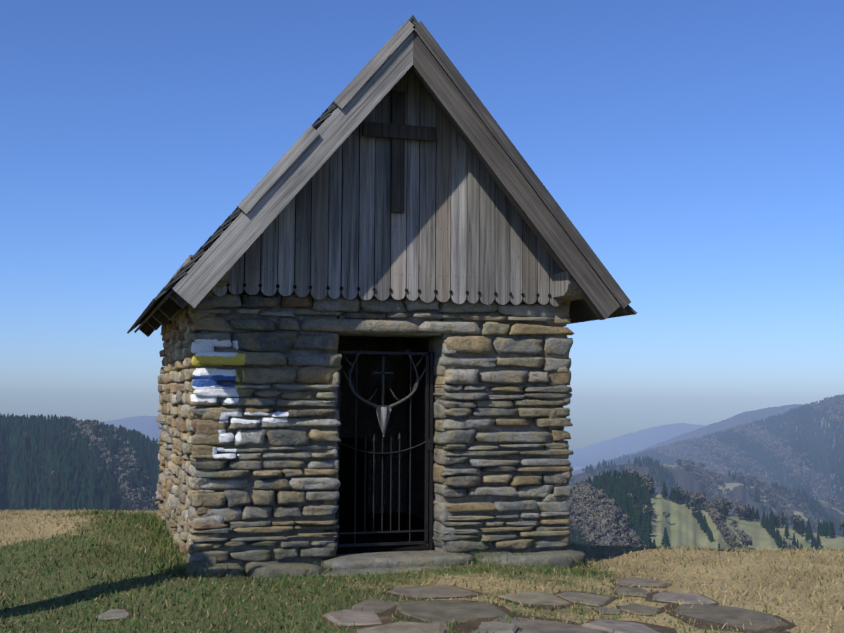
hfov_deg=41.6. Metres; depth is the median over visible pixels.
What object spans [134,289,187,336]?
roof deck rafters
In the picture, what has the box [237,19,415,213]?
verge trim
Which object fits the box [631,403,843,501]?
mountain ridge
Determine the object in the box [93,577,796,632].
paving stones
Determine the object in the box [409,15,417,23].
roof ridge cap
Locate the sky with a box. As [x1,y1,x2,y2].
[0,0,843,449]
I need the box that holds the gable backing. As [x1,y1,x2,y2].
[244,195,562,287]
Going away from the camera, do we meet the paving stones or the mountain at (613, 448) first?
the paving stones
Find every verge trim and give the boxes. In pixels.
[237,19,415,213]
[414,21,630,308]
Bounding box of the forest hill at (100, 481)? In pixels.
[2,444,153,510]
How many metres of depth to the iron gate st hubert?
9.46 m
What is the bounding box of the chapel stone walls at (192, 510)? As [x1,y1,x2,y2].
[155,282,584,577]
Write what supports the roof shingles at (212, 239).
on the wall plate beams
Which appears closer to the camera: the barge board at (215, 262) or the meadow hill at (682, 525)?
the barge board at (215, 262)
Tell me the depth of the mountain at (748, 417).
12961.82 m
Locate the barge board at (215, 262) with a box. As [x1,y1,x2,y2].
[172,31,412,307]
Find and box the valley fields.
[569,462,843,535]
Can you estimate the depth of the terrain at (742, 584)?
8.31 m
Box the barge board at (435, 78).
[412,24,619,319]
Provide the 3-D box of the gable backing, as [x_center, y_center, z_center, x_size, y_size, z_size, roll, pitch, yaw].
[-0.225,-1.256,9.318,3.100,2.023,0.030,2,-4,-17]
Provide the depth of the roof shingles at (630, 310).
9.54 m
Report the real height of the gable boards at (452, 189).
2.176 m
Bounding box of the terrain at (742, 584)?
[0,511,843,632]
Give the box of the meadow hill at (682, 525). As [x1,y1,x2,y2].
[643,492,843,550]
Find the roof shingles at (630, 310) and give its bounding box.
[412,21,636,323]
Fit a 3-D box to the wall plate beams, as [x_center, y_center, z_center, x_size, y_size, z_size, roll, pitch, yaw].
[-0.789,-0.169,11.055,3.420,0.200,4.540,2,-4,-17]
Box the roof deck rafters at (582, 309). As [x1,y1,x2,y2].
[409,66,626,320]
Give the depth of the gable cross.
9.22 m
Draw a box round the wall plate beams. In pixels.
[165,255,582,300]
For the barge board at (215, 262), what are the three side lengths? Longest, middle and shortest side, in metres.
2.869 x 0.215 x 0.035 m
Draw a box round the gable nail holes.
[226,220,550,297]
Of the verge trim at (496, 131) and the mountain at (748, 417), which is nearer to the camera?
the verge trim at (496, 131)
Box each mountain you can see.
[99,416,162,440]
[568,423,706,470]
[572,404,803,474]
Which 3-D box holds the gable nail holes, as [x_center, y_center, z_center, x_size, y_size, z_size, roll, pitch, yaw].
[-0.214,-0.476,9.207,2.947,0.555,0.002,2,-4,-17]
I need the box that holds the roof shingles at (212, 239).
[127,22,412,332]
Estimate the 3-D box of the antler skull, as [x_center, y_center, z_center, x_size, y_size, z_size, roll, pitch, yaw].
[-0.322,0.641,9.431,0.775,0.755,0.075,2,-4,-17]
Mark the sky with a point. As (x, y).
(696, 147)
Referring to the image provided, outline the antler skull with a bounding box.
[341,347,426,436]
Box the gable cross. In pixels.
[362,91,434,212]
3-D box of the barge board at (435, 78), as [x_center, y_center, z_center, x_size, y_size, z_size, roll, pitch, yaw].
[0.722,-1.161,9.091,0.215,2.869,0.035,-40,8,-16]
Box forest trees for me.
[0,394,843,550]
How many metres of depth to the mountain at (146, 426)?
15473.66 m
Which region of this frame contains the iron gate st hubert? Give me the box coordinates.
[335,351,432,549]
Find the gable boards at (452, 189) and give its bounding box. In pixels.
[213,69,561,306]

